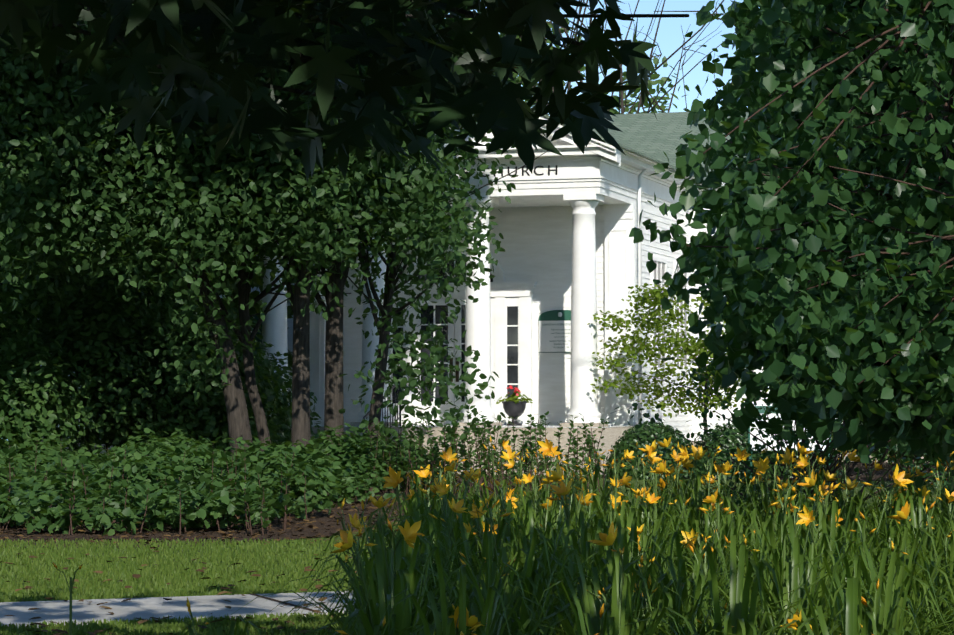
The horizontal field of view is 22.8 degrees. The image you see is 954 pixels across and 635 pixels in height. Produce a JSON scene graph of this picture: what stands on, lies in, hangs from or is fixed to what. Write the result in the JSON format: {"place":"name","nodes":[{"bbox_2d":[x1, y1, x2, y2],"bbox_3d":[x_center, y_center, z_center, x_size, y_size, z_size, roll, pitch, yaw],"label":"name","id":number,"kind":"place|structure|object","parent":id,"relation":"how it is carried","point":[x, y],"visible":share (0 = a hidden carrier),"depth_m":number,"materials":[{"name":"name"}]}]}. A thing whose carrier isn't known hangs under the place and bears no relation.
{"place":"outdoors","nodes":[
{"label":"outdoors","id":0,"kind":"place"},
{"bbox_2d":[0,591,355,627],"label":"sidewalk","id":1,"kind":"structure","parent":0,"point":[131,609],"depth_m":15.99,"materials":[{"name":"concrete"}]},
{"bbox_2d":[0,365,953,600],"bbox_3d":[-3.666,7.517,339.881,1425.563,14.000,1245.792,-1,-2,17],"label":"terrain","id":2,"kind":"structure","parent":0,"point":[858,487],"depth_m":33.98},
{"bbox_2d":[0,269,91,457],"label":"shrub leaves","id":3,"kind":"object","parent":2,"relation":"on","point":[39,405],"visible":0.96,"depth_m":37.60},
{"bbox_2d":[2,238,114,356],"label":"tree leaves","id":4,"kind":"object","parent":2,"relation":"on","point":[33,292],"depth_m":49.00,"materials":[{"name":"green plant"}]},
{"bbox_2d":[0,230,211,458],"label":"shrub leaves","id":5,"kind":"object","parent":2,"relation":"on","point":[55,323],"depth_m":39.83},
{"bbox_2d":[0,243,288,454],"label":"shrub leaves","id":6,"kind":"object","parent":2,"relation":"on","point":[171,300],"depth_m":42.17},
{"bbox_2d":[13,63,277,309],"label":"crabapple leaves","id":7,"kind":"object","parent":2,"relation":"on","point":[160,298],"depth_m":42.83,"materials":[{"name":"green plant"}]},
{"bbox_2d":[5,186,294,384],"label":"tree leaves","id":8,"kind":"object","parent":2,"relation":"on","point":[255,308],"depth_m":48.51,"materials":[{"name":"green plant"}]},
{"bbox_2d":[79,301,291,456],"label":"shrub leaves","id":9,"kind":"object","parent":2,"relation":"on","point":[213,426],"depth_m":40.58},
{"bbox_2d":[0,423,446,535],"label":"viburnum","id":10,"kind":"object","parent":2,"relation":"on","point":[341,468],"depth_m":28.11,"materials":[{"name":"green plant"}]},
{"bbox_2d":[166,345,323,452],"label":"shrub leaves","id":11,"kind":"object","parent":2,"relation":"on","point":[287,433],"visible":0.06,"depth_m":43.02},
{"bbox_2d":[0,4,518,448],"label":"tree leaves","id":12,"kind":"object","parent":2,"relation":"on","point":[69,185],"visible":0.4,"depth_m":34.79,"materials":[{"name":"green plant"}]},
{"bbox_2d":[0,538,562,634],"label":"lawn grass","id":13,"kind":"structure","parent":2,"relation":"on","point":[86,589],"depth_m":18.80,"materials":[{"name":"green plant"}]},
{"bbox_2d":[0,547,368,634],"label":"fallen leaves","id":14,"kind":"object","parent":13,"relation":"on","point":[144,620],"visible":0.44,"depth_m":16.33,"materials":[{"name":"brown plant"}]},
{"bbox_2d":[133,123,547,455],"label":"tree trunks","id":15,"kind":"object","parent":2,"relation":"on","point":[237,413],"visible":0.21,"depth_m":37.80,"materials":[{"name":"brown plant"}]},
{"bbox_2d":[0,462,951,634],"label":"mulch beds","id":16,"kind":"object","parent":2,"relation":"on","point":[305,530],"visible":0.11,"depth_m":25.93,"materials":[{"name":"brown soil"}]},
{"bbox_2d":[0,436,316,535],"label":"hedge stems","id":17,"kind":"object","parent":16,"relation":"on","point":[42,470],"depth_m":25.77,"materials":[{"name":"green plant"}]},
{"bbox_2d":[0,496,430,544],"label":"mulch litter leaves","id":18,"kind":"object","parent":16,"relation":"on","point":[254,535],"visible":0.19,"depth_m":25.05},
{"bbox_2d":[46,0,688,99],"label":"maple tree","id":19,"kind":"object","parent":16,"relation":"on","point":[306,59],"visible":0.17,"depth_m":7.45,"materials":[{"name":"green plant"}]},
{"bbox_2d":[0,0,656,181],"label":"tree leaves","id":20,"kind":"object","parent":19,"relation":"attached to","point":[223,99],"visible":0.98,"depth_m":5.55,"materials":[{"name":"green plant"}]},
{"bbox_2d":[353,411,609,494],"bbox_3d":[0.073,2.099,37.396,4.167,1.211,7.161,0,-2,-2],"label":"step planting","id":21,"kind":"object","parent":16,"relation":"on","point":[462,451],"depth_m":36.18,"materials":[{"name":"green plant"}]},
{"bbox_2d":[19,437,953,634],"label":"daylily","id":22,"kind":"object","parent":16,"relation":"on","point":[539,594],"depth_m":9.95,"materials":[{"name":"green plant"}]},
{"bbox_2d":[52,435,953,634],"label":"yellow lilies","id":23,"kind":"object","parent":22,"relation":"attached to","point":[692,546],"visible":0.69,"depth_m":11.58,"materials":[{"name":"yellow plant"}]},
{"bbox_2d":[56,443,953,634],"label":"flower stems","id":24,"kind":"object","parent":22,"relation":"attached to","point":[567,512],"visible":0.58,"depth_m":11.78,"materials":[{"name":"green plant"}]},
{"bbox_2d":[610,311,713,429],"bbox_3d":[4.276,1.457,45.685,3.416,3.115,1.532,1,-2,-27],"label":"maple tree","id":25,"kind":"object","parent":16,"relation":"on","point":[705,419],"visible":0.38,"depth_m":45.65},
{"bbox_2d":[587,283,768,418],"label":"leaves","id":26,"kind":"object","parent":16,"relation":"on","point":[693,346],"visible":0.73,"depth_m":45.45,"materials":[{"name":"green plant"}]},
{"bbox_2d":[41,111,924,475],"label":"church","id":27,"kind":"structure","parent":2,"relation":"on","point":[573,259],"depth_m":48.39,"materials":[{"name":"white paint"}]},
{"bbox_2d":[361,383,400,440],"bbox_3d":[-1.792,1.983,45.349,0.044,1.622,2.434,-1,-2,17],"label":"step handrail","id":28,"kind":"object","parent":27,"relation":"attached to","point":[368,413],"visible":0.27,"depth_m":45.84,"materials":[{"name":"black metal"}]},
{"bbox_2d":[502,401,526,425],"bbox_3d":[0.753,1.930,47.560,0.510,0.490,0.510,-1,-2,17],"label":"urn planter","id":29,"kind":"object","parent":27,"relation":"on","point":[512,409],"visible":0.88,"depth_m":47.41,"materials":[{"name":"grey stone"}]},
{"bbox_2d":[494,392,532,403],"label":"plant leaves","id":30,"kind":"object","parent":29,"relation":"in","point":[515,399],"visible":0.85,"depth_m":47.50,"materials":[{"name":"green plant"}]},
{"bbox_2d":[506,385,520,395],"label":"urn flowers","id":31,"kind":"object","parent":29,"relation":"in","point":[515,389],"visible":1,"depth_m":47.44,"materials":[{"name":"red plant"}]},
{"bbox_2d":[493,0,749,114],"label":"bare tree","id":32,"kind":"object","parent":2,"relation":"on","point":[621,73],"visible":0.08,"depth_m":70.84,"materials":[{"name":"brown plant"}]},
{"bbox_2d":[602,419,699,479],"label":"boxwood leaves","id":33,"kind":"object","parent":2,"relation":"on","point":[631,436],"depth_m":41.50,"materials":[{"name":"green plant"}]},
{"bbox_2d":[654,11,760,89],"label":"utility line","id":34,"kind":"object","parent":2,"relation":"on","point":[682,11],"depth_m":74.74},
{"bbox_2d":[694,423,776,478],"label":"boxwood leaves","id":35,"kind":"object","parent":2,"relation":"on","point":[707,440],"depth_m":41.75,"materials":[{"name":"green plant"}]},
{"bbox_2d":[614,360,953,513],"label":"twiggy shrub","id":36,"kind":"object","parent":2,"relation":"on","point":[758,447],"depth_m":25.96,"materials":[{"name":"green plant"}]},
{"bbox_2d":[748,404,830,488],"bbox_3d":[4.358,1.854,32.965,1.157,1.400,0.072,0,-2,-1],"label":"yard sign","id":37,"kind":"object","parent":2,"relation":"on","point":[755,431],"visible":0.02,"depth_m":32.94,"materials":[{"name":"white paint"}]},
{"bbox_2d":[766,450,842,477],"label":"boxwood leaves","id":38,"kind":"object","parent":2,"relation":"on","point":[796,455],"depth_m":42.01,"materials":[{"name":"green plant"}]},
{"bbox_2d":[659,0,953,488],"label":"tree leaves","id":39,"kind":"object","parent":2,"relation":"on","point":[737,341],"visible":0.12,"depth_m":17.91,"materials":[{"name":"green plant"}]},
{"bbox_2d":[687,0,953,384],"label":"linden tree","id":40,"kind":"object","parent":2,"relation":"on","point":[947,106],"visible":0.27,"depth_m":13.56,"materials":[{"name":"brown plant"}]},
{"bbox_2d":[629,0,953,472],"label":"tree leaves","id":41,"kind":"object","parent":40,"relation":"attached to","point":[918,214],"visible":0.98,"depth_m":13.31,"materials":[{"name":"green plant"}]},
{"bbox_2d":[831,418,920,465],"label":"wall shrub leaves","id":42,"kind":"object","parent":2,"relation":"on","point":[873,454],"depth_m":48.79,"materials":[{"name":"green plant"}]},
{"bbox_2d":[868,437,953,470],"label":"wall shrub leaves","id":43,"kind":"object","parent":2,"relation":"on","point":[905,456],"depth_m":46.22,"materials":[{"name":"green plant"}]},
{"bbox_2d":[919,437,953,479],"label":"wall shrub leaves","id":44,"kind":"object","parent":2,"relation":"on","point":[934,459],"depth_m":40.76,"materials":[{"name":"green plant"}]},
{"bbox_2d":[477,12,566,105],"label":"tree leaves","id":45,"kind":"object","parent":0,"point":[518,79],"depth_m":82.29,"materials":[{"name":"green plant"}]},
{"bbox_2d":[448,9,689,114],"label":"tree leaves","id":46,"kind":"object","parent":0,"point":[650,89],"depth_m":87.72,"materials":[{"name":"green plant"}]},
{"bbox_2d":[445,0,759,115],"label":"sky","id":47,"kind":"structure","parent":0,"point":[669,38],"materials":[{"name":"blue"}]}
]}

